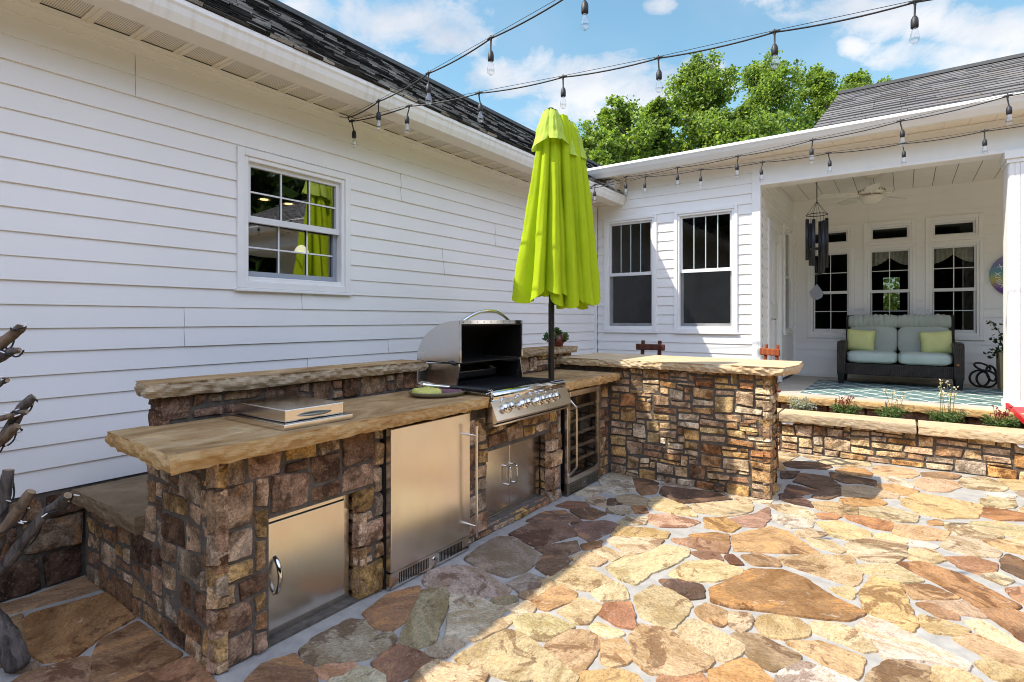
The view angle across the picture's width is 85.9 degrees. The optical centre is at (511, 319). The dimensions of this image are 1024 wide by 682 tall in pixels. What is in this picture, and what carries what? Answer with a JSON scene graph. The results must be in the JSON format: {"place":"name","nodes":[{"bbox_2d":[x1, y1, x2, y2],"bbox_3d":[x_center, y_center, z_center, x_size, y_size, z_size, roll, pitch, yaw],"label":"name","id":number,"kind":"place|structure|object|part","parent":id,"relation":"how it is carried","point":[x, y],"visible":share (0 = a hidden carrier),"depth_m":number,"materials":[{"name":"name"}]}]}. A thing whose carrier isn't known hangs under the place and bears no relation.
{"place":"outdoors","nodes":[
{"label":"outdoors","id":0,"kind":"place"},
{"bbox_2d":[0,450,1023,681],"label":"patio","id":1,"kind":"structure","parent":0,"point":[817,568],"depth_m":2.73,"materials":[{"name":"beige stone"}]},
{"bbox_2d":[0,323,79,673],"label":"branch bundle","id":2,"kind":"object","parent":1,"relation":"on","point":[15,656],"visible":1,"depth_m":2.23,"materials":[{"name":"brown plant"}]},
{"bbox_2d":[70,346,620,674],"bbox_3d":[-0.651,0.842,4.031,1.578,1.152,4.068,0,0,35],"label":"outdoor kitchen","id":3,"kind":"object","parent":1,"relation":"on","point":[217,542],"visible":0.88,"depth_m":2.58,"materials":[{"name":"stone"}]},
{"bbox_2d":[225,395,352,430],"bbox_3d":[-1.076,0.437,2.651,0.500,0.082,0.363,0,0,35],"label":"side burner","id":4,"kind":"object","parent":3,"relation":"on","point":[287,412],"visible":1,"depth_m":2.54,"materials":[{"name":"metal"}]},
{"bbox_2d":[269,494,348,636],"bbox_3d":[-0.960,1.133,2.553,0.087,0.535,0.522,0,0,35],"label":"access door","id":5,"kind":"structure","parent":3,"relation":"in","point":[309,546],"depth_m":2.57,"materials":[{"name":"metal"}]},
{"bbox_2d":[408,387,465,397],"bbox_3d":[-0.470,0.462,3.474,0.314,0.031,0.358,0,0,35],"label":"platter","id":6,"kind":"object","parent":3,"relation":"on","point":[439,395],"visible":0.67,"depth_m":3.35,"materials":[{"name":"grey ceramic"}]},
{"bbox_2d":[412,387,441,393],"bbox_3d":[-0.532,0.445,3.441,0.171,0.039,0.204,0,0,-27],"label":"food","id":7,"kind":"object","parent":6,"relation":"on","point":[427,390],"visible":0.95,"depth_m":3.38,"materials":[{"name":"green food"}]},
{"bbox_2d":[439,388,463,393],"bbox_3d":[-0.396,0.450,3.516,0.164,0.030,0.204,0,0,-33],"label":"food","id":8,"kind":"object","parent":6,"relation":"on","point":[446,390],"visible":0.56,"depth_m":3.44,"materials":[{"name":"purple food"}]},
{"bbox_2d":[415,381,492,398],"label":"grill tongs","id":9,"kind":"object","parent":6,"relation":"on","point":[420,384],"visible":0.98,"depth_m":3.49,"materials":[{"name":"metal"}]},
{"bbox_2d":[417,309,571,426],"bbox_3d":[-0.125,0.292,3.978,0.816,0.740,0.932,0,0,35],"label":"gas grill","id":10,"kind":"object","parent":3,"relation":"on","point":[458,351],"visible":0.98,"depth_m":3.87,"materials":[{"name":"metal"}]},
{"bbox_2d":[486,445,511,516],"bbox_3d":[-0.131,1.119,3.807,0.081,0.480,0.398,0,0,35],"label":"access door","id":11,"kind":"structure","parent":3,"relation":"in","point":[497,477],"depth_m":3.86,"materials":[{"name":"metal"}]},
{"bbox_2d":[509,436,538,506],"bbox_3d":[0.103,1.119,4.136,0.081,0.480,0.398,0,0,35],"label":"access door","id":12,"kind":"structure","parent":3,"relation":"in","point":[523,455],"depth_m":4.14,"materials":[{"name":"metal"}]},
{"bbox_2d":[542,327,568,346],"bbox_3d":[0.452,0.167,5.478,0.261,0.193,0.275,0,0,35],"label":"potted succulent","id":13,"kind":"object","parent":3,"relation":"on","point":[560,338],"visible":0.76,"depth_m":5.42,"materials":[{"name":"green plant"}]},
{"bbox_2d":[512,107,600,379],"bbox_3d":[0.347,-0.586,4.335,0.725,2.140,0.445,0,0,-11],"label":"patio umbrella","id":14,"kind":"object","parent":3,"relation":"on","point":[557,262],"visible":1,"depth_m":4.22,"materials":[{"name":"green fabric"}]},
{"bbox_2d":[0,0,711,601],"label":"garage wing","id":15,"kind":"structure","parent":1,"relation":"on","point":[152,152],"depth_m":3.54,"materials":[{"name":"white wood"}]},
{"bbox_2d":[234,146,351,295],"bbox_3d":[-1.622,-0.688,4.128,0.108,0.984,0.957,0,0,35],"label":"window","id":16,"kind":"structure","parent":15,"relation":"in","point":[339,283],"depth_m":4.08,"materials":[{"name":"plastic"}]},
{"bbox_2d":[294,197,308,252],"bbox_3d":[-2.145,-0.966,5.603,0.140,0.560,0.140,0,0,35],"label":"pendant lamp","id":17,"kind":"object","parent":15,"relation":"hanging from","point":[300,248],"visible":0.84,"depth_m":5.57,"materials":[{"name":"white glass"}]},
{"bbox_2d":[590,91,1023,196],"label":"string light","id":18,"kind":"object","parent":15,"relation":"hanging from","point":[1008,112],"visible":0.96,"depth_m":4.83,"materials":[{"name":"black plastic"}]},
{"bbox_2d":[590,123,1023,192],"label":"string light","id":19,"kind":"object","parent":15,"relation":"hanging from","point":[984,142],"visible":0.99,"depth_m":5.56,"materials":[{"name":"black plastic"}]},
{"bbox_3d":[-1.331,-1.611,4.379,0.071,0.019,0.052,0,0,35],"label":"cable hook","id":20,"kind":"object","parent":15,"relation":"attached to","visible":0},
{"bbox_2d":[347,0,588,130],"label":"string light","id":21,"kind":"object","parent":20,"relation":"hanging from","point":[584,8],"visible":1,"depth_m":3.22,"materials":[{"name":"black plastic"}]},
{"bbox_2d":[348,0,930,142],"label":"string light","id":22,"kind":"object","parent":20,"relation":"hanging from","point":[914,23],"visible":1,"depth_m":3.36,"materials":[{"name":"black plastic"}]},
{"bbox_2d":[380,412,477,590],"bbox_3d":[-0.638,0.984,3.244,0.633,0.840,0.640,0,0,35],"label":"refrigerator","id":23,"kind":"object","parent":1,"relation":"on","point":[425,490],"visible":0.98,"depth_m":3.05,"materials":[{"name":"silver metal"}]},
{"bbox_3d":[-0.427,0.941,3.093,0.113,0.746,0.636,0,0,35],"label":"door","id":24,"kind":"part","parent":23,"relation":"part of","materials":[{"name":"metal"}]},
{"bbox_2d":[561,385,599,495],"bbox_3d":[0.428,0.991,4.745,0.586,0.834,0.580,0,0,35],"label":"wine cooler","id":25,"kind":"object","parent":1,"relation":"on","point":[580,438],"visible":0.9,"depth_m":4.72,"materials":[{"name":"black metal"}]},
{"bbox_2d":[565,385,599,484],"bbox_3d":[0.627,0.945,4.604,0.098,0.738,0.580,0,0,35],"label":"door","id":26,"kind":"structure","parent":25,"relation":"in","point":[569,478],"depth_m":4.52,"materials":[{"name":"metal"}]},
{"bbox_2d":[636,340,664,354],"bbox_3d":[1.430,0.821,5.896,0.346,1.189,0.389,0,0,35],"label":"bar stool","id":27,"kind":"object","parent":1,"relation":"on","point":[643,346],"visible":0.13,"depth_m":5.99,"materials":[{"name":"brown wood"}]},
{"bbox_2d":[555,353,803,499],"bbox_3d":[1.478,0.891,5.125,2.189,1.057,0.929,0,0,35],"label":"stone bar","id":28,"kind":"object","parent":1,"relation":"on","point":[706,422],"visible":0.94,"depth_m":4.63,"materials":[{"name":"beige stone"}]},
{"bbox_2d":[759,344,780,467],"bbox_3d":[2.375,0.827,5.266,0.311,1.177,0.270,0,0,-16],"label":"bar stool","id":29,"kind":"object","parent":1,"relation":"on","point":[765,351],"visible":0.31,"depth_m":5.23,"materials":[{"name":"red wood"}]},
{"bbox_2d":[777,408,1023,479],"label":"retaining wall","id":30,"kind":"structure","parent":1,"relation":"on","point":[988,451],"depth_m":5.28,"materials":[{"name":"stone"}]},
{"bbox_2d":[781,421,793,424],"bbox_3d":[2.936,1.093,5.856,0.120,0.026,0.055,0,0,35],"label":"wall light","id":31,"kind":"object","parent":30,"relation":"attached to","point":[786,422],"visible":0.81,"depth_m":5.84,"materials":[{"name":"white plastic"}]},
{"bbox_2d":[1005,403,1023,423],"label":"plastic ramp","id":32,"kind":"structure","parent":30,"relation":"on","point":[1017,411],"depth_m":5.21,"materials":[{"name":"red plastic"}]},
{"bbox_2d":[777,394,1023,428],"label":"porch edge wall","id":33,"kind":"structure","parent":1,"relation":"on","point":[973,417],"depth_m":5.74,"materials":[{"name":"stone"}]},
{"bbox_2d":[278,0,1023,147],"label":"sky","id":34,"kind":"structure","parent":0,"point":[421,35],"materials":[{"name":"blue"}]},
{"bbox_2d":[786,395,816,410],"bbox_3d":[3.259,0.959,6.191,0.336,0.210,0.223,0,0,35],"label":"silver plant","id":35,"kind":"object","parent":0,"point":[798,404],"visible":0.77,"depth_m":6.15,"materials":[{"name":"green plant"}]},
{"bbox_2d":[830,394,863,414],"bbox_3d":[3.597,0.938,5.925,0.316,0.254,0.202,0,0,35],"label":"red flower plant","id":36,"kind":"object","parent":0,"point":[850,409],"visible":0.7,"depth_m":5.93,"materials":[{"name":"green plant"}]},
{"bbox_2d":[778,375,1005,409],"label":"porch floor","id":37,"kind":"structure","parent":0,"point":[794,385],"depth_m":7.28,"materials":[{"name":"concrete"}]},
{"bbox_2d":[800,380,1002,406],"bbox_3d":[4.992,0.880,6.628,2.470,0.006,1.750,0,0,35],"label":"porch rug","id":38,"kind":"object","parent":37,"relation":"on","point":[974,396],"visible":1,"depth_m":6.63,"materials":[{"name":"teal fabric"}]},
{"bbox_2d":[837,313,964,390],"bbox_3d":[5.265,0.399,7.511,1.360,0.970,0.855,0,0,35],"label":"loveseat","id":39,"kind":"object","parent":38,"relation":"on","point":[897,349],"visible":0.95,"depth_m":7.42,"materials":[{"name":"grey wicker"}]},
{"bbox_2d":[847,329,875,350],"bbox_3d":[4.935,0.294,7.788,0.367,0.328,0.180,0,0,35],"label":"throw pillow","id":40,"kind":"object","parent":39,"relation":"on","point":[860,339],"visible":0.94,"depth_m":7.73,"materials":[{"name":"green fabric"}]},
{"bbox_2d":[919,331,951,353],"bbox_3d":[5.626,0.309,7.293,0.372,0.335,0.181,0,0,35],"label":"throw pillow","id":41,"kind":"object","parent":39,"relation":"on","point":[940,342],"visible":0.91,"depth_m":7.24,"materials":[{"name":"green fabric"}]},
{"bbox_2d":[983,320,1002,390],"bbox_3d":[6.263,0.389,6.709,0.562,0.990,0.673,0,0,-22],"label":"potted plant","id":42,"kind":"object","parent":38,"relation":"on","point":[998,352],"visible":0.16,"depth_m":6.84,"materials":[{"name":"green plant"}]},
{"bbox_2d":[968,362,996,387],"bbox_3d":[6.152,0.721,7.183,0.302,0.331,0.194,0,0,35],"label":"ring sculpture","id":43,"kind":"object","parent":37,"relation":"on","point":[986,371],"visible":0.95,"depth_m":7.16,"materials":[{"name":"black metal"}]},
{"bbox_2d":[874,389,910,418],"bbox_3d":[3.933,0.897,5.701,0.300,0.346,0.231,0,0,14],"label":"white flower plant","id":44,"kind":"object","parent":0,"point":[891,411],"visible":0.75,"depth_m":5.67,"materials":[{"name":"green plant"}]},
{"bbox_2d":[925,379,969,422],"bbox_3d":[4.295,0.825,5.429,0.360,0.476,0.233,0,0,35],"label":"white flower plant","id":45,"kind":"object","parent":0,"point":[941,417],"visible":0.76,"depth_m":5.42,"materials":[{"name":"green plant"}]},
{"bbox_2d":[980,405,1021,427],"bbox_3d":[4.596,0.932,5.184,0.268,0.272,0.302,0,0,-27],"label":"red flower plant","id":46,"kind":"object","parent":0,"point":[1006,422],"visible":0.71,"depth_m":5.16,"materials":[{"name":"green plant"}]},
{"label":"ground","id":47,"kind":"structure","parent":0,"visible":0},
{"bbox_2d":[581,126,623,165],"bbox_3d":[3.207,-2.876,21.061,2.662,8.795,2.918,0,0,35],"label":"tree","id":48,"kind":"object","parent":47,"relation":"on","point":[600,147],"visible":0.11,"depth_m":20.51,"materials":[{"name":"green plant"}]},
{"bbox_2d":[578,94,660,162],"bbox_3d":[4.659,-4.106,24.003,4.663,11.253,4.430,0,0,35],"label":"tree","id":49,"kind":"object","parent":47,"relation":"on","point":[618,121],"visible":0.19,"depth_m":23.23,"materials":[{"name":"green plant"}]},
{"bbox_2d":[637,95,694,157],"bbox_3d":[6.764,-4.318,25.069,3.224,11.675,2.996,0,0,35],"label":"tree","id":50,"kind":"object","parent":47,"relation":"on","point":[659,106],"visible":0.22,"depth_m":24.57,"materials":[{"name":"green plant"}]},
{"bbox_2d":[662,49,741,153],"bbox_3d":[8.766,-5.592,26.033,5.186,14.222,4.616,0,0,-17],"label":"tree","id":51,"kind":"object","parent":47,"relation":"on","point":[701,86],"visible":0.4,"depth_m":25.37,"materials":[{"name":"green plant"}]},
{"bbox_2d":[698,101,790,147],"bbox_3d":[9.445,-3.871,23.509,4.593,10.784,5.149,0,0,35],"label":"tree","id":52,"kind":"object","parent":47,"relation":"on","point":[727,127],"visible":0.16,"depth_m":22.50,"materials":[{"name":"green plant"}]},
{"bbox_2d":[737,48,819,138],"bbox_3d":[12.964,-6.149,27.908,5.090,15.334,5.190,0,0,35],"label":"tree","id":53,"kind":"object","parent":47,"relation":"on","point":[767,85],"visible":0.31,"depth_m":27.12,"materials":[{"name":"green plant"}]},
{"bbox_2d":[587,53,1023,409],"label":"house","id":54,"kind":"structure","parent":47,"relation":"on","point":[743,279],"depth_m":7.46,"materials":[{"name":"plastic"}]},
{"bbox_2d":[603,214,657,332],"bbox_3d":[1.679,-0.634,7.779,0.814,1.635,0.108,0,0,35],"label":"window","id":55,"kind":"structure","parent":54,"relation":"in","point":[609,277],"depth_m":7.79,"materials":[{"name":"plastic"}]},
{"bbox_2d":[673,204,738,333],"bbox_3d":[2.526,-0.634,7.175,0.834,1.635,0.108,0,0,35],"label":"window","id":56,"kind":"structure","parent":54,"relation":"in","point":[681,306],"depth_m":7.19,"materials":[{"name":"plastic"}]},
{"bbox_2d":[767,218,782,382],"bbox_3d":[3.581,-0.171,7.506,0.107,2.290,0.960,0,0,35],"label":"door","id":57,"kind":"structure","parent":54,"relation":"in","point":[775,232],"depth_m":7.65,"materials":[{"name":"paint"}]},
{"bbox_2d":[783,224,793,334],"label":"window","id":58,"kind":"structure","parent":54,"relation":"in","point":[788,232],"depth_m":8.56,"materials":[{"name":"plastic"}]},
{"bbox_2d":[805,182,828,299],"bbox_3d":[3.718,-1.065,6.708,0.242,1.647,0.246,0,0,35],"label":"wind chime","id":59,"kind":"object","parent":54,"relation":"hanging from","point":[816,292],"visible":1,"depth_m":6.68,"materials":[{"name":"black metal"}]},
{"bbox_2d":[806,248,853,337],"bbox_3d":[4.945,-0.410,8.537,0.657,1.382,0.108,0,0,35],"label":"window","id":60,"kind":"structure","parent":54,"relation":"in","point":[817,333],"depth_m":8.53,"materials":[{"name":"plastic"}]},
{"bbox_2d":[816,224,854,250],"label":"transom window","id":61,"kind":"structure","parent":54,"relation":"in","point":[848,228],"depth_m":8.41,"materials":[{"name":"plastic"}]},
{"bbox_2d":[819,174,929,225],"bbox_3d":[4.642,-1.552,7.082,1.180,0.672,1.159,0,0,35],"label":"ceiling fan","id":62,"kind":"object","parent":54,"relation":"hanging from","point":[871,194],"visible":0.98,"depth_m":7.10,"materials":[{"name":"beige wood"}]},
{"bbox_2d":[864,244,915,314],"bbox_3d":[5.560,-0.410,8.099,0.657,1.382,0.108,0,0,35],"label":"window","id":63,"kind":"structure","parent":54,"relation":"in","point":[911,249],"depth_m":8.10,"materials":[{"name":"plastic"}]},
{"bbox_2d":[863,219,916,247],"bbox_3d":[5.556,-1.266,8.094,0.657,0.370,0.096,0,0,35],"label":"transom window","id":64,"kind":"structure","parent":54,"relation":"in","point":[910,224],"depth_m":8.06,"materials":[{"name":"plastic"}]},
{"bbox_2d":[924,213,984,243],"bbox_3d":[6.157,-1.266,7.665,0.657,0.370,0.096,0,0,35],"label":"transom window","id":65,"kind":"structure","parent":54,"relation":"in","point":[977,219],"depth_m":7.63,"materials":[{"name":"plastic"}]},
{"bbox_2d":[925,240,984,340],"bbox_3d":[6.161,-0.410,7.670,0.657,1.382,0.108,0,0,35],"label":"window","id":66,"kind":"structure","parent":54,"relation":"in","point":[977,333],"depth_m":7.58,"materials":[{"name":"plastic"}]},
{"bbox_2d":[989,256,1002,293],"bbox_3d":[6.675,-0.598,7.232,0.600,0.600,0.028,0,0,35],"label":"wall clock","id":67,"kind":"object","parent":54,"relation":"attached to","point":[996,275],"depth_m":7.35,"materials":[{"name":"multicoloured plastic"}]},
{"bbox_2d":[790,62,852,127],"bbox_3d":[16.896,-6.154,29.804,4.202,15.345,4.769,0,0,35],"label":"tree","id":68,"kind":"object","parent":47,"relation":"on","point":[822,94],"visible":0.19,"depth_m":29.47,"materials":[{"name":"green plant"}]},
{"bbox_2d":[837,68,891,90],"bbox_3d":[19.543,-6.311,31.078,5.072,15.659,4.973,0,0,-29],"label":"tree","id":69,"kind":"object","parent":47,"relation":"on","point":[861,77],"visible":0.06,"depth_m":30.67,"materials":[{"name":"green plant"}]}
]}

